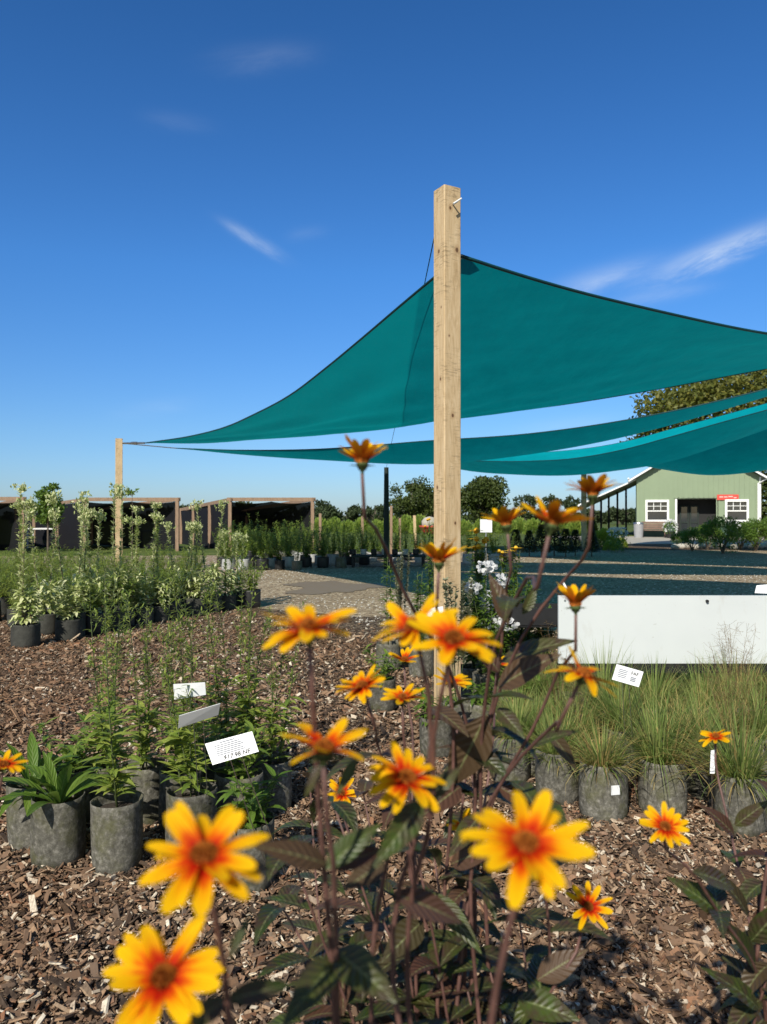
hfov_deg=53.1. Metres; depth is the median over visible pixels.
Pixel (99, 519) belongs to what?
variegated plant
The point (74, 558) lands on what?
feathery plant
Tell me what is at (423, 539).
potted shrub
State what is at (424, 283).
support cable
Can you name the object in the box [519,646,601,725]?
potted grass
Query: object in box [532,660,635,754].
potted grass
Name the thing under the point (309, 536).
potted shrub
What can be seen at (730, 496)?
wall banner
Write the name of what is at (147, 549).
feathery plant
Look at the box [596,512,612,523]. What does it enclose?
tree
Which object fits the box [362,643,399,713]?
potted perennial
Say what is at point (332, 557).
potted shrub
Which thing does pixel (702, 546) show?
edging stone
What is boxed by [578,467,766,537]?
farm building
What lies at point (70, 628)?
potted perennial
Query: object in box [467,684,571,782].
potted grass
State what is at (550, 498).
tree
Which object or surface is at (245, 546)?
potted shrub
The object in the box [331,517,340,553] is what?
potted shrub
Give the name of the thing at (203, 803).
potted perennial
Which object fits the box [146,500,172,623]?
variegated plant
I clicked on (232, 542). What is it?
potted shrub
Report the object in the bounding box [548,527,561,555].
dwarf conifer
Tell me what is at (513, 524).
hedge shrub
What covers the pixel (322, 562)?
potted shrub
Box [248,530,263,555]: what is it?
potted shrub
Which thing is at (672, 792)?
potted grass
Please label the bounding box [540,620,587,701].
potted grass
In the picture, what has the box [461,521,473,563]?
potted shrub
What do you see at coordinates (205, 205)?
sky
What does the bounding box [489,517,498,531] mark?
hedge shrub
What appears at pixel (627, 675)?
plant tag
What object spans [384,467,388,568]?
wrapped post
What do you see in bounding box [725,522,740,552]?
white flower clump
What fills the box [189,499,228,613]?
variegated plant
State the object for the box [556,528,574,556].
dwarf conifer
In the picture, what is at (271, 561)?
potted shrub
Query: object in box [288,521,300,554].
potted shrub
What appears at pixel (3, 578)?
feathery plant
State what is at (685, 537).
bed shrub
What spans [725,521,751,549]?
bed shrub
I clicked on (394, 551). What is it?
potted shrub
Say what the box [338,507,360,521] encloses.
tree
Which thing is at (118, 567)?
feathery plant
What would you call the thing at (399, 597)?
silver salvia
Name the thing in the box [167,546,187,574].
feathery plant
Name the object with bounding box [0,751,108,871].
potted perennial
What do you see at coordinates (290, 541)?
potted shrub
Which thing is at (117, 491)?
variegated plant
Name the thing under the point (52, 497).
variegated plant
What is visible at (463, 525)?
hedge shrub
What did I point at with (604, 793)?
potted grass
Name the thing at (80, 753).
potted perennial
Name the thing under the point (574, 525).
hedge shrub
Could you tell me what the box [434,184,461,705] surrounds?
sail post
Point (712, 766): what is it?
plant tag
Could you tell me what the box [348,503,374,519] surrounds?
tree
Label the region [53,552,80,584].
feathery plant
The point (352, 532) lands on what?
potted shrub
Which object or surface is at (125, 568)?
feathery plant
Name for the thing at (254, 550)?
potted shrub
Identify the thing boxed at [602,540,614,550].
lime shrub
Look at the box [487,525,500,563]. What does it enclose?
potted shrub
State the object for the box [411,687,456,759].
potted perennial
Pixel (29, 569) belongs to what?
feathery plant
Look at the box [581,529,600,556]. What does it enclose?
dwarf conifer
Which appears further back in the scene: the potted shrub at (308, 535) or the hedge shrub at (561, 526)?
the hedge shrub at (561, 526)
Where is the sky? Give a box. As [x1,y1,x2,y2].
[0,0,766,515]
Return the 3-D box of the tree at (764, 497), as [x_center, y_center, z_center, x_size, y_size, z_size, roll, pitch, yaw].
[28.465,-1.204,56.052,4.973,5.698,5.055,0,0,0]
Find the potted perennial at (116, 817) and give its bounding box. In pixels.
[76,555,143,876]
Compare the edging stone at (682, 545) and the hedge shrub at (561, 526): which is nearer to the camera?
the edging stone at (682, 545)
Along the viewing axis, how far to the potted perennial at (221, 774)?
3.33 m
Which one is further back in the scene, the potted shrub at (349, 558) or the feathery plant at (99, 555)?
the potted shrub at (349, 558)
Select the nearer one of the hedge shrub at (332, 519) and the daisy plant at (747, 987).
the daisy plant at (747, 987)
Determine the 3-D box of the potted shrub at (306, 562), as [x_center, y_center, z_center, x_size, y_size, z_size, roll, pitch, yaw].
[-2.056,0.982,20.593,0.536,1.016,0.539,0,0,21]
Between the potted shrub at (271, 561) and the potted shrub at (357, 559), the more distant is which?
the potted shrub at (357, 559)
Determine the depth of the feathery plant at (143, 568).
13.13 m
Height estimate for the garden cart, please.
1.368 m
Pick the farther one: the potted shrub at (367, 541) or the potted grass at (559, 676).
the potted shrub at (367, 541)
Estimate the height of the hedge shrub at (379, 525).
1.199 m
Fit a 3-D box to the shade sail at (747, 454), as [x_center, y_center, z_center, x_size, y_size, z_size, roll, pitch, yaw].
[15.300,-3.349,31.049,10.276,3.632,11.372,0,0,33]
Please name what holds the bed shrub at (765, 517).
on the planting bed at (650, 546)
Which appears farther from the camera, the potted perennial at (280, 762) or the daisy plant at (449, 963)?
the potted perennial at (280, 762)
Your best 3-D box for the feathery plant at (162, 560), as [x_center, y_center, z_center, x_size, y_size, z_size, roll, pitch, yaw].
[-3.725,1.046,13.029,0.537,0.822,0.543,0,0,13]
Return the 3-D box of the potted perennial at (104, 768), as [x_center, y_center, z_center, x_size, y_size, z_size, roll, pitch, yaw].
[-1.292,0.855,3.561,0.241,1.121,0.237,0,0,-16]
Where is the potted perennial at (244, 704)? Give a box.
[220,558,272,764]
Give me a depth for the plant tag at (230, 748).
2.64 m
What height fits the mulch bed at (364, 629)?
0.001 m
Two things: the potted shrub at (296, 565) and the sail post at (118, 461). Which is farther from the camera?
the potted shrub at (296, 565)
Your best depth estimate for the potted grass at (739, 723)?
4.11 m
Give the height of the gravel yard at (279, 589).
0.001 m
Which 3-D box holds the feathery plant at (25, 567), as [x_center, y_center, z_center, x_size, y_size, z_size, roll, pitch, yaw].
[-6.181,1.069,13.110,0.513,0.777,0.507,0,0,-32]
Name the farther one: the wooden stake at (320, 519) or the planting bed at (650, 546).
the planting bed at (650, 546)
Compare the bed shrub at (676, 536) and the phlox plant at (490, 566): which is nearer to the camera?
the phlox plant at (490, 566)
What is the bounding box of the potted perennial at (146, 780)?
[116,591,168,827]
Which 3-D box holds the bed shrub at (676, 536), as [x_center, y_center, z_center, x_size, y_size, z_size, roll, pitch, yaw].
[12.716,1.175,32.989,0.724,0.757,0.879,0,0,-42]
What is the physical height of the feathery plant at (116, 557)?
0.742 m
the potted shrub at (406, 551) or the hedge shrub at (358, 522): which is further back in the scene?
the hedge shrub at (358, 522)
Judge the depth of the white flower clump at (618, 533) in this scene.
28.96 m
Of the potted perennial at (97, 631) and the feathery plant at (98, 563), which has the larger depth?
the feathery plant at (98, 563)
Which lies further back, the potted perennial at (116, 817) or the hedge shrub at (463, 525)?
the hedge shrub at (463, 525)
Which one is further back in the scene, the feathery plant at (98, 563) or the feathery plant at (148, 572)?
the feathery plant at (98, 563)
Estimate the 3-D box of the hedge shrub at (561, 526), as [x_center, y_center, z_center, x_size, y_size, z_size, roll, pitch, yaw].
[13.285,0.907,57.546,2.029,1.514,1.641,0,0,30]
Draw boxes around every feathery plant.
[0,547,13,571]
[0,550,17,577]
[0,561,18,592]
[0,569,14,621]
[1,556,42,601]
[5,549,31,580]
[8,552,36,594]
[11,548,42,582]
[12,570,43,615]
[26,549,65,590]
[35,572,72,611]
[37,544,65,585]
[38,558,58,587]
[38,566,72,609]
[48,547,73,582]
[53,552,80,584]
[54,565,76,585]
[59,549,92,575]
[63,566,110,586]
[65,555,108,606]
[67,549,93,576]
[77,549,107,574]
[85,553,110,589]
[90,548,106,563]
[94,559,140,607]
[103,556,131,573]
[105,548,131,570]
[108,551,133,567]
[109,562,134,577]
[122,556,149,587]
[127,548,150,568]
[127,556,151,580]
[134,563,166,598]
[139,570,168,604]
[143,542,171,576]
[144,550,173,583]
[156,555,176,577]
[164,558,196,595]
[164,565,183,597]
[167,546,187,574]
[174,546,202,590]
[184,548,209,581]
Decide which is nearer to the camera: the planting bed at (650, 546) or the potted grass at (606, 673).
the potted grass at (606, 673)
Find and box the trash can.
[633,522,643,537]
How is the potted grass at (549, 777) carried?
on the mulch bed at (364, 629)
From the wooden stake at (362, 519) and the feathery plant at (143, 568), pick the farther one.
the wooden stake at (362, 519)
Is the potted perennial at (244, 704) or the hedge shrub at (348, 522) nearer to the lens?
the potted perennial at (244, 704)
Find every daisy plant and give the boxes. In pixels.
[0,750,27,793]
[102,801,291,1023]
[252,604,447,1023]
[254,434,623,1023]
[343,593,501,1023]
[460,789,594,1023]
[639,729,766,1023]
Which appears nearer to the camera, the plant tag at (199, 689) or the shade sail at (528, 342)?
the plant tag at (199, 689)
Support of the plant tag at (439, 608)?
on the mulch bed at (364, 629)
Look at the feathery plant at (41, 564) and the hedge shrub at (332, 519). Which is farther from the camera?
the hedge shrub at (332, 519)
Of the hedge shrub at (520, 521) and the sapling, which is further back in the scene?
the hedge shrub at (520, 521)
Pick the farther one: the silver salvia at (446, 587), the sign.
the sign
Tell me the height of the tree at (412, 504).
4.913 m
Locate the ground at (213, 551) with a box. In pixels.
[0,516,765,555]
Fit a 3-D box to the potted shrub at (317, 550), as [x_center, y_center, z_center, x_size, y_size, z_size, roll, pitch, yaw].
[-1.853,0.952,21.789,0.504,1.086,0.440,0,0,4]
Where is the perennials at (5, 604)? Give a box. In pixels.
[0,557,18,616]
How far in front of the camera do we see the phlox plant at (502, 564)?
6.37 m
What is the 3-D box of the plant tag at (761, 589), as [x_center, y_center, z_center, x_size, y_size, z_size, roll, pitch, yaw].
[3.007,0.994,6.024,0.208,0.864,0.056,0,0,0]
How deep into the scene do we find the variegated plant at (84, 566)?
9.59 m
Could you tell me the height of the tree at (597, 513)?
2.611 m
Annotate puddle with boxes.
[283,581,395,594]
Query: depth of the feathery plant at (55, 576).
10.60 m
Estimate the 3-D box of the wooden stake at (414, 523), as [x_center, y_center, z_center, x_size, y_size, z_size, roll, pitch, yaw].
[1.075,0.814,25.997,0.090,1.400,0.090,-3,0,0]
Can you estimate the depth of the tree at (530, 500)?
149.53 m
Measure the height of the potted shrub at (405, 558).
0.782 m
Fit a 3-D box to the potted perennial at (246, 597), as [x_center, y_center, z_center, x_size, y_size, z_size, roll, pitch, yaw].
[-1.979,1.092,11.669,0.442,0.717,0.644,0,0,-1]
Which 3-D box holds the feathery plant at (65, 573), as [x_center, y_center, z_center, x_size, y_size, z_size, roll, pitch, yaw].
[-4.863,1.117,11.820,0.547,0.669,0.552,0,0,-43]
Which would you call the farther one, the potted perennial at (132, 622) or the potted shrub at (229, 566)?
the potted shrub at (229, 566)
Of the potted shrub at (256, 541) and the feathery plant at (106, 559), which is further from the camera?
the potted shrub at (256, 541)
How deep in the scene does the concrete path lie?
42.33 m
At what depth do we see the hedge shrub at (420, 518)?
56.84 m
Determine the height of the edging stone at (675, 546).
0.255 m
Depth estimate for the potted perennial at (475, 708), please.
4.70 m
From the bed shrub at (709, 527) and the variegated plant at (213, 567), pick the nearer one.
the variegated plant at (213, 567)
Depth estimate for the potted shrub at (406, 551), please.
20.77 m
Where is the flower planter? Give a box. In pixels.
[662,519,677,537]
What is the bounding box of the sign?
[480,519,491,590]
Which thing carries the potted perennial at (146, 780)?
on the mulch bed at (364, 629)
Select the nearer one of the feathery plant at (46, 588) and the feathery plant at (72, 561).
the feathery plant at (46, 588)
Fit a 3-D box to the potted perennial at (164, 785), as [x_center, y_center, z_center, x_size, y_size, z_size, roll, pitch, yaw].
[-0.885,0.815,3.399,0.267,1.200,0.267,0,0,-15]
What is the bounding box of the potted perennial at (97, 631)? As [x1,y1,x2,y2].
[81,575,113,636]
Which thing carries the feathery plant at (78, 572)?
on the mulch bed at (364, 629)
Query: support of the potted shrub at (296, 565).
on the gravel yard at (279, 589)
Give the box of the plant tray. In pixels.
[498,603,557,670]
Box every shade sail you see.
[122,254,766,444]
[130,388,766,463]
[461,403,766,475]
[647,429,766,474]
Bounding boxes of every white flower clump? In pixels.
[604,527,622,552]
[612,527,631,551]
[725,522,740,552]
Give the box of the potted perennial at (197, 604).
[173,562,210,615]
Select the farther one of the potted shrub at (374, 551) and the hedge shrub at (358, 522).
the hedge shrub at (358, 522)
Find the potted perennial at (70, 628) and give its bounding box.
[36,573,96,641]
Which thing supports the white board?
on the mulch bed at (364, 629)
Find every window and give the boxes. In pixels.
[645,500,668,521]
[725,499,748,521]
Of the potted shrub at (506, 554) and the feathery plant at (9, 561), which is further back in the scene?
the potted shrub at (506, 554)
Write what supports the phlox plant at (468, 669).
on the mulch bed at (364, 629)
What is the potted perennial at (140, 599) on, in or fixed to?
on the mulch bed at (364, 629)
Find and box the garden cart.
[419,516,433,553]
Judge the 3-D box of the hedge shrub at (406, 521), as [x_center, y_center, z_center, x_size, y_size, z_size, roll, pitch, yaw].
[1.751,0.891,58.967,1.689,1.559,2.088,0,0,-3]
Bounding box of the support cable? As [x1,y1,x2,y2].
[386,238,433,466]
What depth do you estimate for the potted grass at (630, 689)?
4.95 m
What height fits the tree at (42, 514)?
2.534 m
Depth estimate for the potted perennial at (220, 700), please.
3.84 m
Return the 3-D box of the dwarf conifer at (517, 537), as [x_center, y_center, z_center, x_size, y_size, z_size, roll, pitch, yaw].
[4.384,1.039,25.491,0.675,0.945,0.712,0,0,-40]
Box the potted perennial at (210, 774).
[195,721,238,782]
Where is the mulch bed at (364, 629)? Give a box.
[0,573,766,1023]
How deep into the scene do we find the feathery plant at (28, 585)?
10.54 m
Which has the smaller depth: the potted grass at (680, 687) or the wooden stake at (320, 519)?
the potted grass at (680, 687)
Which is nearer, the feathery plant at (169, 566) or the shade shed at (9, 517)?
the feathery plant at (169, 566)
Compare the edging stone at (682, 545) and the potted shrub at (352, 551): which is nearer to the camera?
the potted shrub at (352, 551)
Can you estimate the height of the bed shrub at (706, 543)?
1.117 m
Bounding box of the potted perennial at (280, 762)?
[251,596,307,814]
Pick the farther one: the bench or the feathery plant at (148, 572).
the bench
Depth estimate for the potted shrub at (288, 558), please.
20.47 m
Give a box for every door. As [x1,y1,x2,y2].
[680,505,688,532]
[690,505,698,536]
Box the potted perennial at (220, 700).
[191,560,236,749]
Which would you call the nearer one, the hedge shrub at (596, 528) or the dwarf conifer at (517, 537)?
the dwarf conifer at (517, 537)
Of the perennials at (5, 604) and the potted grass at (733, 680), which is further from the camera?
the perennials at (5, 604)
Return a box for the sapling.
[125,487,139,548]
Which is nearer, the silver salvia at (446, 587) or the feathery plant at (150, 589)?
the silver salvia at (446, 587)
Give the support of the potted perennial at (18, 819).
on the mulch bed at (364, 629)
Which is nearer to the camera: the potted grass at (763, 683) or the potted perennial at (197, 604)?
the potted grass at (763, 683)
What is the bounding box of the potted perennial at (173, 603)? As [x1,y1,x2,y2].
[149,567,185,621]
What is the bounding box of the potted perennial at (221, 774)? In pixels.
[199,717,272,815]
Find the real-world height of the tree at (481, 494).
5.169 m
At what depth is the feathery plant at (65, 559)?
14.41 m
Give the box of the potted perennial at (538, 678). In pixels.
[504,675,547,707]
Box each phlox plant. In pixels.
[376,557,400,671]
[408,571,433,678]
[422,518,433,640]
[461,576,486,697]
[464,528,496,663]
[464,560,507,692]
[474,590,517,639]
[478,611,519,711]
[494,546,522,647]
[509,579,538,646]
[526,603,555,675]
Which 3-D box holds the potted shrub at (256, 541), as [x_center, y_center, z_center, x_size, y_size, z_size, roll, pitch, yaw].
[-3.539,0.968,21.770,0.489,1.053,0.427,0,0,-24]
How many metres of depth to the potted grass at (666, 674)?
4.98 m
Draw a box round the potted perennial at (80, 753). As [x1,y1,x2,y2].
[35,708,98,822]
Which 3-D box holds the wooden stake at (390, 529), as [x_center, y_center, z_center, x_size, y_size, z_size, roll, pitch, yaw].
[0.270,0.649,26.997,0.090,1.738,0.090,0,0,0]
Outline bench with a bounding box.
[643,522,665,536]
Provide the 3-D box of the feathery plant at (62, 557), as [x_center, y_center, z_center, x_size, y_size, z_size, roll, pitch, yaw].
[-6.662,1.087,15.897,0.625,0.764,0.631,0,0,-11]
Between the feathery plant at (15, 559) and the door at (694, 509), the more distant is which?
the door at (694, 509)
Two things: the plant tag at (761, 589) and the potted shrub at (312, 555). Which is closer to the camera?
the plant tag at (761, 589)
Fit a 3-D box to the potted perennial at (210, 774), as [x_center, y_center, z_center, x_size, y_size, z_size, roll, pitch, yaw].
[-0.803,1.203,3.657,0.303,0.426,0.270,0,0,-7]
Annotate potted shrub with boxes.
[212,527,231,566]
[216,521,234,570]
[225,519,237,558]
[230,532,244,565]
[231,522,253,570]
[239,523,252,558]
[246,515,259,567]
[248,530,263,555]
[251,528,266,557]
[253,526,274,570]
[261,531,274,557]
[265,528,278,566]
[267,533,280,559]
[271,532,289,569]
[273,519,288,553]
[278,520,287,559]
[280,521,299,567]
[280,531,295,552]
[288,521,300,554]
[289,521,306,560]
[291,523,302,569]
[296,530,314,567]
[298,515,311,560]
[301,523,318,553]
[308,528,316,561]
[309,527,325,564]
[314,526,331,567]
[316,525,329,554]
[322,520,338,564]
[322,532,335,556]
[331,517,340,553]
[335,515,349,567]
[338,525,353,556]
[340,534,354,564]
[343,523,357,555]
[349,533,356,554]
[354,520,364,562]
[355,526,374,564]
[358,526,374,552]
[358,531,366,554]
[363,522,376,561]
[368,533,378,554]
[375,529,382,558]
[389,533,399,554]
[392,519,409,561]
[399,531,408,554]
[403,536,412,559]
[409,533,419,554]
[410,526,426,562]
[420,532,431,554]
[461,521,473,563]
[472,532,484,562]
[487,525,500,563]
[501,533,515,561]
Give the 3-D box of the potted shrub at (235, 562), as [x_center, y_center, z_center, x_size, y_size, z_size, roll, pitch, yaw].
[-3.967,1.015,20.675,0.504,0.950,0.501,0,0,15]
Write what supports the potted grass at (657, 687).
on the mulch bed at (364, 629)
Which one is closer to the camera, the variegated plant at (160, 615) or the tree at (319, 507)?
the variegated plant at (160, 615)
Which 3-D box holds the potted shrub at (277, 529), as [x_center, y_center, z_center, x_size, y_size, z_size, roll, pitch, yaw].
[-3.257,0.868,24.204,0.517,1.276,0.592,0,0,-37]
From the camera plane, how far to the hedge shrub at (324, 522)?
56.47 m
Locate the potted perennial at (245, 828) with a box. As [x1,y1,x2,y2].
[216,763,291,899]
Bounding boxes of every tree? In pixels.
[28,482,66,553]
[314,499,338,518]
[320,503,343,520]
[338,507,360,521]
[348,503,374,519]
[358,503,392,521]
[389,475,433,519]
[406,486,433,516]
[461,475,510,520]
[512,494,536,519]
[519,506,543,521]
[538,493,563,510]
[560,494,580,514]
[573,508,599,521]
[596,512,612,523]
[602,506,635,524]
[619,370,766,472]
[759,470,766,520]
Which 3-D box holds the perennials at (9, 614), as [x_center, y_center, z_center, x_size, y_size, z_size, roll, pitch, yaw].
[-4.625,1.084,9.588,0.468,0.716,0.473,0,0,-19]
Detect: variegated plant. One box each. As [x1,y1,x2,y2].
[5,481,44,648]
[23,507,60,635]
[44,489,91,637]
[70,500,96,610]
[77,507,112,630]
[101,482,130,630]
[123,505,146,604]
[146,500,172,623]
[160,521,199,599]
[180,520,203,615]
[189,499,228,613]
[217,528,240,610]
[228,532,248,606]
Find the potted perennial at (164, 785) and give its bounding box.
[153,561,211,835]
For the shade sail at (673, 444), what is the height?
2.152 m
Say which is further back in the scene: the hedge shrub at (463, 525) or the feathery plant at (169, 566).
the hedge shrub at (463, 525)
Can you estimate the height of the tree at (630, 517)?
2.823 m
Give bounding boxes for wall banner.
[717,494,738,499]
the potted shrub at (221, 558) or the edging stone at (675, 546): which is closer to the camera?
the potted shrub at (221, 558)
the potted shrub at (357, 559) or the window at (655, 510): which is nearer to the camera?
the potted shrub at (357, 559)
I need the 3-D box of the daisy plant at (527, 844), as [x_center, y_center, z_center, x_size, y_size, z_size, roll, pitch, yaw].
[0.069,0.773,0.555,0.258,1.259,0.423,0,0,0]
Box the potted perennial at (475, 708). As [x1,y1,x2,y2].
[463,676,499,726]
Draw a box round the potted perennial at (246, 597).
[241,562,266,607]
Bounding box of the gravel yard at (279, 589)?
[0,550,766,633]
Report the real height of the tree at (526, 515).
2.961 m
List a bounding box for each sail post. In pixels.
[115,438,122,562]
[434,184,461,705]
[581,474,586,549]
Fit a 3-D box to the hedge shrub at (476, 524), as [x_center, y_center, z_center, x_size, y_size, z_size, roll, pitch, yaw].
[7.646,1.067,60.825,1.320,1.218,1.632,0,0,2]
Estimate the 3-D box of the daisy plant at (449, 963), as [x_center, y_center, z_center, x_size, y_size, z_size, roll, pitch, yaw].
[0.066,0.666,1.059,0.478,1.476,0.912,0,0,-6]
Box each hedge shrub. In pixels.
[314,517,330,533]
[326,516,341,531]
[339,519,352,532]
[352,517,369,533]
[368,519,383,533]
[382,514,398,531]
[395,514,412,533]
[408,514,424,533]
[461,519,474,535]
[473,518,484,532]
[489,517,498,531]
[495,519,517,533]
[514,516,525,532]
[522,518,544,534]
[557,522,567,533]
[565,521,580,534]
[587,520,597,530]
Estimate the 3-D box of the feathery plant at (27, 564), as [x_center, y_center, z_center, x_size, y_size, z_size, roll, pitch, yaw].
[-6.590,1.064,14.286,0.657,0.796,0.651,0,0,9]
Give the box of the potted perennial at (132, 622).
[110,572,144,627]
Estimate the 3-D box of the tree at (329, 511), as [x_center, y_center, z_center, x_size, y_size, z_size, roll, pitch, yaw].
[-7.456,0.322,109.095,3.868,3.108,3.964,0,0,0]
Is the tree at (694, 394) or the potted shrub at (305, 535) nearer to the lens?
the potted shrub at (305, 535)
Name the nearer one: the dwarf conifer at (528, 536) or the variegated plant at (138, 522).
the variegated plant at (138, 522)
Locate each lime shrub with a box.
[590,527,617,548]
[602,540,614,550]
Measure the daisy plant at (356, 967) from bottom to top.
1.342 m
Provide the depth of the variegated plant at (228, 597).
11.26 m
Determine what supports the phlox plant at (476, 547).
on the mulch bed at (364, 629)
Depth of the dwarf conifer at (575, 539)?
26.40 m
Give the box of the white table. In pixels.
[27,528,51,547]
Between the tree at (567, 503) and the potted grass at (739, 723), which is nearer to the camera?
the potted grass at (739, 723)
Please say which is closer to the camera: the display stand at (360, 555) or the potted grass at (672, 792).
the potted grass at (672, 792)
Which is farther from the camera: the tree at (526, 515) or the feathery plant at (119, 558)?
the tree at (526, 515)
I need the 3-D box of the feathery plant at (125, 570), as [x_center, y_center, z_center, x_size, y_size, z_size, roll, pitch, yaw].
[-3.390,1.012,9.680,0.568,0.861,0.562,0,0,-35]
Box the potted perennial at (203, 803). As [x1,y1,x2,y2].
[148,582,217,859]
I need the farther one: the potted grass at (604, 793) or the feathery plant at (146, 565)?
the feathery plant at (146, 565)
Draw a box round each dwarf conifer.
[507,529,524,552]
[520,530,537,556]
[531,524,552,556]
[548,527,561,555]
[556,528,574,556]
[566,529,582,555]
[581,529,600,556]
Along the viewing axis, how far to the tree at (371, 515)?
108.23 m
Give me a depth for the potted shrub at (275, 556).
21.52 m
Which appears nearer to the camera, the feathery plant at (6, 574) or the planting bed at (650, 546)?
the feathery plant at (6, 574)
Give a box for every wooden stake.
[319,513,321,549]
[361,516,363,533]
[390,506,391,553]
[399,518,400,549]
[413,515,416,545]
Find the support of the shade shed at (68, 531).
on the ground at (213, 551)
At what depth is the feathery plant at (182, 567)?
12.98 m
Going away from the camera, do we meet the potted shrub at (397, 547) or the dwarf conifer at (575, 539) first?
the potted shrub at (397, 547)
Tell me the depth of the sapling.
24.04 m
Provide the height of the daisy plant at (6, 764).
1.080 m
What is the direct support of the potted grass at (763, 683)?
on the mulch bed at (364, 629)
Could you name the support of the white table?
on the ground at (213, 551)
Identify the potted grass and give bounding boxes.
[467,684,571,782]
[479,677,557,719]
[482,652,579,704]
[496,688,589,777]
[504,692,630,804]
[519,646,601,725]
[531,631,662,741]
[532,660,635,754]
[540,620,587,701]
[540,652,594,718]
[542,710,682,824]
[553,646,676,776]
[582,667,745,817]
[593,671,647,714]
[603,680,738,756]
[616,657,704,744]
[629,657,698,702]
[633,669,764,803]
[637,652,766,840]
[650,655,754,701]
[663,648,746,721]
[665,673,702,711]
[670,635,766,750]
[672,621,766,720]
[689,659,766,772]
[717,657,766,714]
[717,665,766,713]
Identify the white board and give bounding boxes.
[556,595,766,687]
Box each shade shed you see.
[0,497,26,552]
[26,498,180,550]
[179,498,315,550]
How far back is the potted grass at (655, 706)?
4.06 m
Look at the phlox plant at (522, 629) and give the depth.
6.03 m
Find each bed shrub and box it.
[670,531,688,543]
[679,527,704,550]
[696,523,723,549]
[700,515,747,553]
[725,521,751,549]
[737,518,766,550]
[752,516,766,540]
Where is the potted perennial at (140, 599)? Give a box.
[126,567,154,625]
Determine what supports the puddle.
on the gravel yard at (279, 589)
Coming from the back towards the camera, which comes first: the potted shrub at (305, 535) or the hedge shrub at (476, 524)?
the hedge shrub at (476, 524)
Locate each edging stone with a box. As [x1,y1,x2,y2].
[671,544,679,548]
[678,543,685,548]
[697,544,705,548]
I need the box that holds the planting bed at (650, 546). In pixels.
[597,544,766,549]
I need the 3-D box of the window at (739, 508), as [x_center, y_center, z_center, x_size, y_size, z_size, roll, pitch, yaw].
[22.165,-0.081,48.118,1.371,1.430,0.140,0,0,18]
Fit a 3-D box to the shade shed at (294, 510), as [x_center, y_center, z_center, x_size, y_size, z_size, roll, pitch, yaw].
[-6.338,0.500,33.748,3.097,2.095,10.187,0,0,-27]
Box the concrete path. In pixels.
[559,536,766,543]
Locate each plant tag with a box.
[173,682,205,791]
[178,703,219,795]
[205,731,287,885]
[428,607,442,690]
[612,664,642,805]
[710,750,714,808]
[755,585,766,594]
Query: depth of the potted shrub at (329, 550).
22.95 m
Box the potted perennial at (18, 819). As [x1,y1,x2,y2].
[0,731,88,853]
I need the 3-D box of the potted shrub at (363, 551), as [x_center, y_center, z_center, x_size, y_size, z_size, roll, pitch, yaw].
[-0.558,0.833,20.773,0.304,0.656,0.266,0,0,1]
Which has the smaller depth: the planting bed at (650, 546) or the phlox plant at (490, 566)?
the phlox plant at (490, 566)
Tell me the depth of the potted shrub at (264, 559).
19.47 m
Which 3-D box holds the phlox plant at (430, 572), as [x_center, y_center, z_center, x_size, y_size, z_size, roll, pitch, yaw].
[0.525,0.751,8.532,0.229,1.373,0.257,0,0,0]
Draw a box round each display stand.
[351,554,383,566]
[390,554,425,566]
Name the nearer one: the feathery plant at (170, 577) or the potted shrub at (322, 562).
the feathery plant at (170, 577)
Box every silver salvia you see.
[389,550,411,656]
[441,577,474,734]
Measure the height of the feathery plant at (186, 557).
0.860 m
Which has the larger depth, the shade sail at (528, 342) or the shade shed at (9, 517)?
the shade shed at (9, 517)
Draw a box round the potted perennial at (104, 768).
[80,576,129,799]
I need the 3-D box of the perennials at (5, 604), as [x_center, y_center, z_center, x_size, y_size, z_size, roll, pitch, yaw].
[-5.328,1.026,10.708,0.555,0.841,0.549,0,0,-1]
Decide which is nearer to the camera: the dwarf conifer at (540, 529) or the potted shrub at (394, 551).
the potted shrub at (394, 551)
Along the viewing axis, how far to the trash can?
47.76 m
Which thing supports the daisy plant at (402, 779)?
on the mulch bed at (364, 629)
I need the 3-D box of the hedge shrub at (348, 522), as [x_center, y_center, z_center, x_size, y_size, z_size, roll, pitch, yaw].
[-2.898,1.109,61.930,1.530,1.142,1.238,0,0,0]
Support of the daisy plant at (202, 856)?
on the mulch bed at (364, 629)
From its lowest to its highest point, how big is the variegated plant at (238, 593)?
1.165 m
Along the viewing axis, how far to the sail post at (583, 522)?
29.92 m
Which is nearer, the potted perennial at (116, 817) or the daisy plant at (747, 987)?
the daisy plant at (747, 987)
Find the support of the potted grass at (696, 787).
on the mulch bed at (364, 629)
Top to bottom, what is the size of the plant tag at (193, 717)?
0.670 m
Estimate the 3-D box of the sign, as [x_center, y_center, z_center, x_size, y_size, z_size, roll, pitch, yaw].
[0.990,0.752,7.402,0.115,1.361,0.019,0,0,0]
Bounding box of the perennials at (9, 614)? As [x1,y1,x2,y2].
[0,570,32,626]
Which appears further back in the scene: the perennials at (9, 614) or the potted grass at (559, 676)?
the perennials at (9, 614)
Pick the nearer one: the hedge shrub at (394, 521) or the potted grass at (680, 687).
the potted grass at (680, 687)
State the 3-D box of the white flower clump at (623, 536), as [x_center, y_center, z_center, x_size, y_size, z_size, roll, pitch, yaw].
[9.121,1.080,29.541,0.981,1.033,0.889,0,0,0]

